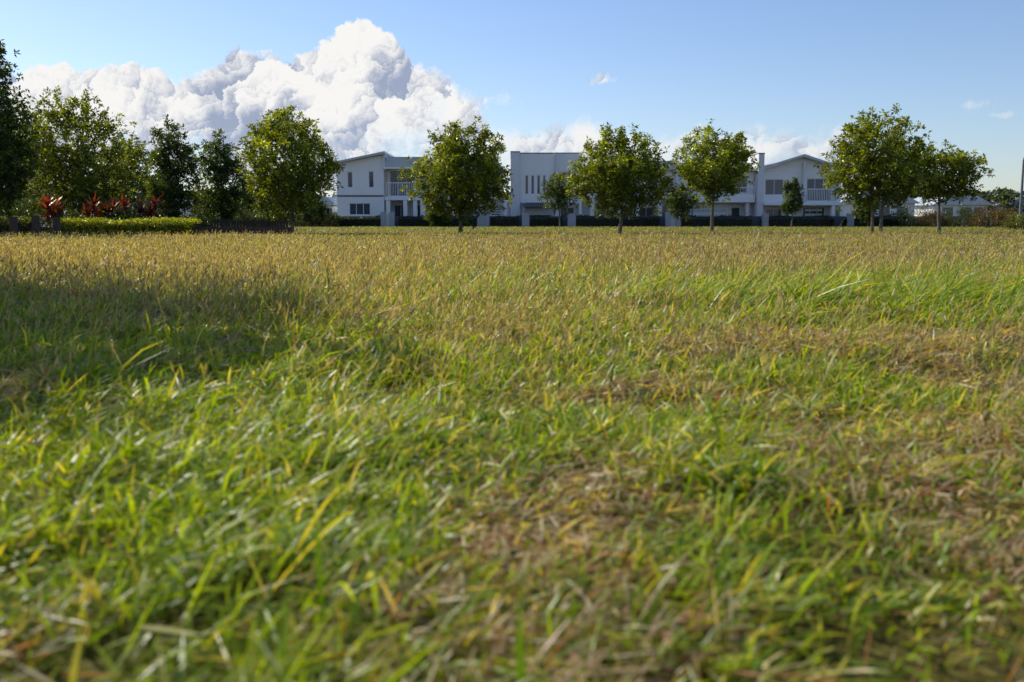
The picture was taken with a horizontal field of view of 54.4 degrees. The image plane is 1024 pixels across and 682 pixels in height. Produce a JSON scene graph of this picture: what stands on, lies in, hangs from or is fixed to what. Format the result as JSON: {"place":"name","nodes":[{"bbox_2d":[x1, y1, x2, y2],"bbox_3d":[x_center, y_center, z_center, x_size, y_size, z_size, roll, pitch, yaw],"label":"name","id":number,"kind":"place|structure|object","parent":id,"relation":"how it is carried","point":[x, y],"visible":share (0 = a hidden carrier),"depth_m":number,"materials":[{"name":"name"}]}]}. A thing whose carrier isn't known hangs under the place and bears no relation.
{"place":"outdoors","nodes":[
{"label":"outdoors","id":0,"kind":"place"},
{"bbox_2d":[125,192,194,217],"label":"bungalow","id":1,"kind":"object","parent":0,"point":[188,213],"depth_m":115.24,"materials":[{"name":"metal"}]},
{"bbox_2d":[0,224,1023,681],"bbox_3d":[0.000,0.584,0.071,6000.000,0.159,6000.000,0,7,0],"label":"ground","id":2,"kind":"structure","parent":0,"point":[900,636],"depth_m":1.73,"materials":[{"name":"green plant"}]},
{"bbox_2d":[0,213,41,233],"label":"garden hedge","id":3,"kind":"object","parent":2,"relation":"on","point":[24,226],"visible":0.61,"depth_m":41.64,"materials":[{"name":"green plant"}]},
{"bbox_2d":[0,204,43,225],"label":"garden shrub","id":4,"kind":"object","parent":2,"relation":"on","point":[10,213],"visible":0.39,"depth_m":43.65,"materials":[{"name":"green plant"}]},
{"bbox_2d":[0,39,48,213],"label":"park tree","id":5,"kind":"object","parent":2,"relation":"on","point":[14,150],"visible":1,"depth_m":37.39,"materials":[{"name":"green plant"}]},
{"bbox_2d":[9,216,60,237],"bbox_3d":[-16.450,-3.846,33.681,0.247,0.790,4.608,0,7,2],"label":"timber post fence","id":6,"kind":"object","parent":2,"relation":"on","point":[13,223],"visible":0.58,"depth_m":34.27,"materials":[{"name":"grey wood"}]},
{"bbox_2d":[2,188,69,226],"bbox_3d":[-22.431,-6.213,46.690,4.190,2.427,4.274,0,7,0],"label":"garden shrub","id":7,"kind":"object","parent":2,"relation":"on","point":[26,204],"visible":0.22,"depth_m":45.87,"materials":[{"name":"green plant"}]},
{"bbox_2d":[0,124,71,224],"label":"park tree","id":8,"kind":"object","parent":2,"relation":"on","point":[31,205],"visible":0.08,"depth_m":54.73,"materials":[{"name":"green plant"}]},
{"bbox_2d":[37,194,66,234],"bbox_3d":[-18.265,-5.051,39.685,1.618,1.716,1.980,1,7,10],"label":"red cordyline","id":9,"kind":"object","parent":2,"relation":"on","point":[53,206],"visible":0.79,"depth_m":39.40,"materials":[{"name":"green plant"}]},
{"bbox_2d":[49,208,96,230],"bbox_3d":[-17.262,-4.678,39.390,1.886,1.193,1.868,-6,9,-40],"label":"garden shrub","id":10,"kind":"object","parent":2,"relation":"on","point":[74,214],"visible":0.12,"depth_m":39.05,"materials":[{"name":"green plant"}]},
{"bbox_2d":[37,201,108,223],"bbox_3d":[-20.444,-6.166,47.602,4.444,2.079,3.748,-6,9,-42],"label":"garden shrub","id":11,"kind":"object","parent":2,"relation":"on","point":[70,213],"visible":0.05,"depth_m":46.78,"materials":[{"name":"green plant"}]},
{"bbox_2d":[13,85,151,218],"bbox_3d":[-19.928,-8.261,45.403,5.773,6.750,6.754,3,7,22],"label":"park tree","id":12,"kind":"object","parent":2,"relation":"on","point":[79,160],"visible":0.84,"depth_m":44.71,"materials":[{"name":"green plant"}]},
{"bbox_2d":[79,192,108,223],"bbox_3d":[-16.782,-5.146,40.013,1.934,1.838,1.523,-5,8,-34],"label":"red cordyline","id":13,"kind":"object","parent":2,"relation":"on","point":[93,206],"visible":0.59,"depth_m":39.75,"materials":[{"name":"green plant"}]},
{"bbox_2d":[100,194,131,220],"bbox_3d":[-16.106,-5.142,40.263,1.788,1.772,1.989,-6,9,-40],"label":"red cordyline","id":14,"kind":"object","parent":2,"relation":"on","point":[125,203],"visible":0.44,"depth_m":39.93,"materials":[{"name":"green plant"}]},
{"bbox_2d":[102,205,147,220],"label":"garden shrub","id":15,"kind":"object","parent":2,"relation":"on","point":[118,214],"visible":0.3,"depth_m":39.52,"materials":[{"name":"green plant"}]},
{"bbox_2d":[52,216,201,235],"bbox_3d":[-14.869,-4.441,38.677,5.450,0.887,1.657,0,7,0],"label":"garden hedge","id":16,"kind":"object","parent":2,"relation":"on","point":[134,226],"visible":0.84,"depth_m":38.12,"materials":[{"name":"green plant"}]},
{"bbox_2d":[88,137,173,213],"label":"park tree","id":17,"kind":"object","parent":2,"relation":"on","point":[133,185],"visible":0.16,"depth_m":56.39,"materials":[{"name":"green plant"}]},
{"bbox_2d":[105,190,172,217],"bbox_3d":[-18.733,-6.455,48.557,3.840,2.521,4.135,3,8,25],"label":"garden shrub","id":18,"kind":"object","parent":2,"relation":"on","point":[132,197],"visible":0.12,"depth_m":48.28,"materials":[{"name":"green plant"}]},
{"bbox_2d":[131,204,160,223],"bbox_3d":[-15.176,-5.078,41.326,1.705,1.384,2.123,0,7,0],"label":"red cordyline","id":19,"kind":"object","parent":2,"relation":"on","point":[145,211],"visible":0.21,"depth_m":41.10,"materials":[{"name":"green plant"}]},
{"bbox_2d":[133,193,165,217],"bbox_3d":[-14.867,-5.188,40.795,1.591,1.720,1.732,3,7,22],"label":"red cordyline","id":20,"kind":"object","parent":2,"relation":"on","point":[155,203],"visible":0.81,"depth_m":40.69,"materials":[{"name":"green plant"}]},
{"bbox_2d":[29,227,291,233],"bbox_3d":[-17.863,-4.632,41.776,17.218,0.300,0.060,0,7,0],"label":"garden bed edging","id":21,"kind":"object","parent":2,"relation":"on","point":[276,230],"visible":0.33,"depth_m":41.74,"materials":[{"name":"grey concrete"}]},
{"bbox_2d":[137,203,192,223],"bbox_3d":[-17.802,-6.325,50.658,3.484,1.781,3.433,0,7,0],"label":"garden shrub","id":22,"kind":"object","parent":2,"relation":"on","point":[168,211],"visible":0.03,"depth_m":50.18,"materials":[{"name":"green plant"}]},
{"bbox_2d":[136,114,210,223],"bbox_3d":[-16.846,-8.299,49.476,3.670,5.833,3.412,-6,9,-40],"label":"park tree","id":23,"kind":"object","parent":2,"relation":"on","point":[167,184],"visible":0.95,"depth_m":48.90,"materials":[{"name":"green plant"}]},
{"bbox_2d":[178,212,212,226],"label":"garden shrub","id":24,"kind":"object","parent":2,"relation":"on","point":[204,223],"visible":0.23,"depth_m":45.64,"materials":[{"name":"green plant"}]},
{"bbox_2d":[188,199,239,226],"bbox_3d":[-16.438,-6.963,54.786,3.371,1.992,4.116,0,7,0],"label":"garden shrub","id":25,"kind":"object","parent":2,"relation":"on","point":[204,213],"visible":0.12,"depth_m":54.16,"materials":[{"name":"green plant"}]},
{"bbox_2d":[180,127,256,223],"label":"park tree","id":26,"kind":"object","parent":2,"relation":"on","point":[229,208],"visible":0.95,"depth_m":51.93,"materials":[{"name":"green plant"}]},
{"bbox_2d":[205,218,287,226],"bbox_3d":[-12.671,-5.418,46.724,4.326,0.669,0.088,0,7,0],"label":"paling fence","id":27,"kind":"object","parent":2,"relation":"on","point":[243,223],"visible":0.5,"depth_m":46.67,"materials":[{"name":"black metal"}]},
{"bbox_2d":[224,176,272,225],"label":"park tree","id":28,"kind":"object","parent":2,"relation":"on","point":[249,205],"visible":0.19,"depth_m":60.75,"materials":[{"name":"green plant"}]},
{"bbox_2d":[233,204,273,226],"bbox_3d":[-15.175,-7.255,57.628,3.103,1.856,3.401,0,7,0],"label":"garden shrub","id":29,"kind":"object","parent":2,"relation":"on","point":[246,216],"visible":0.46,"depth_m":57.30,"materials":[{"name":"green plant"}]},
{"bbox_2d":[259,209,304,226],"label":"garden shrub","id":30,"kind":"object","parent":2,"relation":"on","point":[288,218],"visible":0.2,"depth_m":61.28,"materials":[{"name":"green plant"}]},
{"bbox_2d":[230,104,345,232],"bbox_3d":[-9.540,-7.484,43.439,5.064,5.686,5.518,-4,8,-27],"label":"park tree","id":31,"kind":"object","parent":2,"relation":"on","point":[286,180],"visible":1,"depth_m":42.43,"materials":[{"name":"green plant"}]},
{"bbox_2d":[287,210,319,226],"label":"garden shrub","id":32,"kind":"object","parent":2,"relation":"on","point":[302,218],"visible":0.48,"depth_m":87.16,"materials":[{"name":"green plant"}]},
{"bbox_2d":[298,195,330,226],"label":"street tree","id":33,"kind":"object","parent":2,"relation":"on","point":[321,209],"visible":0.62,"depth_m":86.89,"materials":[{"name":"green plant"}]},
{"bbox_2d":[303,212,330,225],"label":"garden shrub","id":34,"kind":"object","parent":2,"relation":"on","point":[319,224],"visible":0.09,"depth_m":90.30,"materials":[{"name":"green plant"}]},
{"bbox_2d":[314,210,340,226],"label":"garden shrub","id":35,"kind":"object","parent":2,"relation":"on","point":[334,222],"visible":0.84,"depth_m":88.07,"materials":[{"name":"green plant"}]},
{"bbox_2d":[319,196,336,215],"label":"bungalow","id":36,"kind":"object","parent":2,"relation":"on","point":[330,202],"visible":0.17,"depth_m":123.84,"materials":[{"name":"paint"}]},
{"bbox_2d":[294,214,380,226],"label":"hedge","id":37,"kind":"object","parent":2,"relation":"on","point":[367,221],"visible":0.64,"depth_m":90.92,"materials":[{"name":"green plant"}]},
{"bbox_2d":[332,151,429,215],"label":"townhouse","id":38,"kind":"structure","parent":2,"relation":"on","point":[371,184],"depth_m":94.01,"materials":[{"name":"white paint"}]},
{"bbox_2d":[347,171,414,214],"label":"window frames","id":39,"kind":"structure","parent":38,"relation":"in","point":[368,171],"depth_m":94.22,"materials":[{"name":"white metal"}]},
{"bbox_2d":[348,171,419,215],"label":"window glass","id":40,"kind":"structure","parent":38,"relation":"in","point":[393,174],"depth_m":95.52,"materials":[{"name":"glass"}]},
{"bbox_2d":[422,207,450,226],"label":"shrub","id":41,"kind":"object","parent":2,"relation":"on","point":[434,219],"visible":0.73,"depth_m":86.84,"materials":[{"name":"green plant"}]},
{"bbox_2d":[397,214,476,226],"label":"hedge","id":42,"kind":"object","parent":2,"relation":"on","point":[412,222],"visible":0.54,"depth_m":90.93,"materials":[{"name":"green plant"}]},
{"bbox_2d":[397,115,513,232],"bbox_3d":[-2.509,-7.395,44.438,5.293,5.240,5.281,0,7,0],"label":"park tree","id":43,"kind":"object","parent":2,"relation":"on","point":[452,157],"visible":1,"depth_m":43.73,"materials":[{"name":"green plant"}]},
{"bbox_2d":[420,162,510,215],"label":"townhouse","id":44,"kind":"structure","parent":2,"relation":"on","point":[507,205],"depth_m":95.30,"materials":[{"name":"white paint"}]},
{"bbox_2d":[437,176,499,215],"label":"window glass","id":45,"kind":"structure","parent":44,"relation":"in","point":[437,176],"depth_m":95.54,"materials":[{"name":"glass"}]},
{"bbox_2d":[490,215,518,226],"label":"hedge","id":46,"kind":"object","parent":2,"relation":"on","point":[508,222],"visible":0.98,"depth_m":90.92,"materials":[{"name":"green plant"}]},
{"bbox_2d":[0,226,1023,505],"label":"grass seed heads","id":47,"kind":"object","parent":2,"relation":"on","point":[42,252],"depth_m":7.36,"materials":[{"name":"beige plant"}]},
{"bbox_2d":[386,213,675,226],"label":"grey walls","id":48,"kind":"structure","parent":2,"relation":"on","point":[673,221],"depth_m":90.95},
{"bbox_2d":[510,151,581,215],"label":"townhouse","id":49,"kind":"structure","parent":2,"relation":"on","point":[530,172],"depth_m":93.81,"materials":[{"name":"white paint"}]},
{"bbox_2d":[525,173,573,215],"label":"window glass","id":50,"kind":"structure","parent":49,"relation":"in","point":[532,177],"depth_m":94.13,"materials":[{"name":"glass"}]},
{"bbox_2d":[525,172,573,215],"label":"window frames","id":51,"kind":"structure","parent":49,"relation":"in","point":[562,172],"depth_m":93.99,"materials":[{"name":"white metal"}]},
{"bbox_2d":[530,215,563,226],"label":"hedge","id":52,"kind":"object","parent":2,"relation":"on","point":[545,222],"visible":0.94,"depth_m":90.92,"materials":[{"name":"green plant"}]},
{"bbox_2d":[81,183,1023,223],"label":"distant trees","id":53,"kind":"object","parent":2,"relation":"on","point":[1001,196],"visible":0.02,"depth_m":136.85,"materials":[{"name":"green plant"}]},
{"bbox_2d":[536,172,579,226],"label":"street tree","id":54,"kind":"object","parent":2,"relation":"on","point":[556,191],"visible":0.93,"depth_m":82.76,"materials":[{"name":"green plant"}]},
{"bbox_2d":[550,122,677,232],"bbox_3d":[4.759,-7.271,44.517,5.233,5.028,5.043,5,9,37],"label":"park tree","id":55,"kind":"object","parent":2,"relation":"on","point":[616,186],"visible":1,"depth_m":43.71,"materials":[{"name":"green plant"}]},
{"bbox_2d":[381,212,853,226],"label":"pillars","id":56,"kind":"structure","parent":2,"relation":"on","point":[572,219],"depth_m":90.74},
{"bbox_2d":[334,216,991,225],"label":"capping","id":57,"kind":"object","parent":56,"relation":"on","point":[838,220],"visible":0.06,"depth_m":92.20,"materials":[{"name":"grey concrete"}]},
{"bbox_2d":[576,214,660,226],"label":"hedge","id":58,"kind":"object","parent":2,"relation":"on","point":[612,222],"visible":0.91,"depth_m":90.92,"materials":[{"name":"green plant"}]},
{"bbox_2d":[581,161,679,215],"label":"townhouse","id":59,"kind":"structure","parent":2,"relation":"on","point":[644,212],"depth_m":94.53,"materials":[{"name":"white paint"}]},
{"bbox_2d":[589,176,670,215],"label":"window glass","id":60,"kind":"structure","parent":59,"relation":"in","point":[646,212],"depth_m":96.12,"materials":[{"name":"glass"}]},
{"bbox_2d":[594,175,670,210],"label":"window frames","id":61,"kind":"structure","parent":59,"relation":"in","point":[665,175],"depth_m":96.01,"materials":[{"name":"white metal"}]},
{"bbox_2d":[664,181,699,226],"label":"street tree","id":62,"kind":"object","parent":2,"relation":"on","point":[678,200],"visible":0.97,"depth_m":84.85,"materials":[{"name":"green plant"}]},
{"bbox_2d":[666,118,760,232],"bbox_3d":[9.268,-7.419,44.919,3.819,5.179,4.996,6,9,39],"label":"park tree","id":63,"kind":"object","parent":2,"relation":"on","point":[713,177],"visible":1,"depth_m":44.27,"materials":[{"name":"green plant"}]},
{"bbox_2d":[681,214,753,226],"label":"hedge","id":64,"kind":"object","parent":2,"relation":"on","point":[730,221],"visible":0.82,"depth_m":90.92,"materials":[{"name":"green plant"}]},
{"bbox_2d":[680,163,754,215],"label":"townhouse","id":65,"kind":"structure","parent":2,"relation":"on","point":[738,204],"depth_m":94.61,"materials":[{"name":"white paint"}]},
{"bbox_2d":[695,210,725,215],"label":"garage door","id":66,"kind":"structure","parent":65,"relation":"in","point":[695,210],"depth_m":95.52,"materials":[{"name":"grey metal"}]},
{"bbox_2d":[683,176,746,215],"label":"window glass","id":67,"kind":"structure","parent":65,"relation":"in","point":[735,211],"depth_m":94.49,"materials":[{"name":"glass"}]},
{"bbox_2d":[687,175,747,214],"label":"window frames","id":68,"kind":"structure","parent":65,"relation":"in","point":[745,175],"depth_m":95.73,"materials":[{"name":"white metal"}]},
{"bbox_2d":[778,177,804,226],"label":"street tree","id":69,"kind":"object","parent":2,"relation":"on","point":[791,205],"visible":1,"depth_m":84.96,"materials":[{"name":"green plant"}]},
{"bbox_2d":[747,153,845,215],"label":"townhouse","id":70,"kind":"structure","parent":2,"relation":"on","point":[818,197],"depth_m":93.81,"materials":[{"name":"white paint"}]},
{"bbox_2d":[765,179,830,215],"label":"window glass","id":71,"kind":"structure","parent":70,"relation":"in","point":[772,186],"depth_m":94.10,"materials":[{"name":"glass"}]},
{"bbox_2d":[765,178,831,215],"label":"window frames","id":72,"kind":"structure","parent":70,"relation":"in","point":[807,178],"depth_m":94.13,"materials":[{"name":"white metal"}]},
{"bbox_2d":[760,215,834,226],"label":"hedge","id":73,"kind":"object","parent":2,"relation":"on","point":[809,221],"visible":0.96,"depth_m":90.92,"materials":[{"name":"green plant"}]},
{"bbox_2d":[849,199,881,226],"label":"street tree","id":74,"kind":"object","parent":2,"relation":"on","point":[864,215],"visible":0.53,"depth_m":86.99,"materials":[{"name":"green plant"}]},
{"bbox_2d":[812,103,942,232],"bbox_3d":[16.244,-7.625,44.198,5.358,5.786,5.769,0,7,0],"label":"park tree","id":75,"kind":"object","parent":2,"relation":"on","point":[896,159],"visible":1,"depth_m":43.58,"materials":[{"name":"green plant"}]},
{"bbox_2d":[841,191,919,215],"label":"bungalow","id":76,"kind":"object","parent":2,"relation":"on","point":[910,201],"visible":0.2,"depth_m":109.01,"materials":[{"name":"metal"}]},
{"bbox_2d":[854,207,907,215],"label":"window glass","id":77,"kind":"structure","parent":76,"relation":"in","point":[885,213],"depth_m":109.00,"materials":[{"name":"glass"}]},
{"bbox_2d":[888,203,932,226],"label":"garden shrub","id":78,"kind":"object","parent":2,"relation":"on","point":[904,216],"visible":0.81,"depth_m":89.34,"materials":[{"name":"green plant"}]},
{"bbox_2d":[842,215,985,226],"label":"hedge","id":79,"kind":"object","parent":2,"relation":"on","point":[890,222],"visible":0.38,"depth_m":90.92,"materials":[{"name":"green plant"}]},
{"bbox_2d":[914,209,952,226],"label":"garden shrub","id":80,"kind":"object","parent":2,"relation":"on","point":[932,217],"visible":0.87,"depth_m":86.08,"materials":[{"name":"green plant"}]},
{"bbox_2d":[898,139,994,232],"bbox_3d":[19.506,-7.048,45.414,4.047,4.336,3.613,7,10,43],"label":"park tree","id":81,"kind":"object","parent":2,"relation":"on","point":[965,165],"visible":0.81,"depth_m":44.77,"materials":[{"name":"green plant"}]},
{"bbox_2d":[914,195,992,215],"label":"bungalow","id":82,"kind":"object","parent":2,"relation":"on","point":[950,205],"visible":0.4,"depth_m":113.95,"materials":[{"name":"metal"}]},
{"bbox_2d":[942,207,984,215],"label":"window glass","id":83,"kind":"structure","parent":82,"relation":"in","point":[944,208],"depth_m":113.93,"materials":[{"name":"glass"}]},
{"bbox_2d":[944,204,982,226],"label":"garden shrub","id":84,"kind":"object","parent":2,"relation":"on","point":[964,223],"visible":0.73,"depth_m":87.25,"materials":[{"name":"green plant"}]},
{"bbox_2d":[966,200,1010,227],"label":"garden shrub","id":85,"kind":"object","parent":2,"relation":"on","point":[978,221],"visible":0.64,"depth_m":79.32,"materials":[{"name":"green plant"}]},
{"bbox_2d":[986,205,1022,227],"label":"garden shrub","id":86,"kind":"object","parent":2,"relation":"on","point":[998,214],"visible":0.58,"depth_m":77.16,"materials":[{"name":"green plant"}]},
{"bbox_2d":[988,215,1022,226],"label":"hedge","id":87,"kind":"object","parent":2,"relation":"on","point":[994,219],"visible":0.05,"depth_m":91.12,"materials":[{"name":"green plant"}]},
{"bbox_2d":[990,198,1023,215],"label":"bungalow","id":88,"kind":"object","parent":2,"relation":"on","point":[1015,202],"visible":0.21,"depth_m":138.75,"materials":[{"name":"metal"}]},
{"bbox_2d":[1000,212,1023,229],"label":"garden shrub","id":89,"kind":"object","parent":2,"relation":"on","point":[1018,223],"visible":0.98,"depth_m":61.40,"materials":[{"name":"green plant"}]},
{"bbox_2d":[1019,157,1023,228],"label":"street lamp","id":90,"kind":"object","parent":2,"relation":"on","point":[1021,193],"visible":0.72,"depth_m":69.17,"materials":[{"name":"grey metal"}]},
{"bbox_2d":[0,0,1023,217],"label":"sky","id":91,"kind":"structure","parent":0,"point":[375,75],"materials":[{"name":"blue"}]}
]}

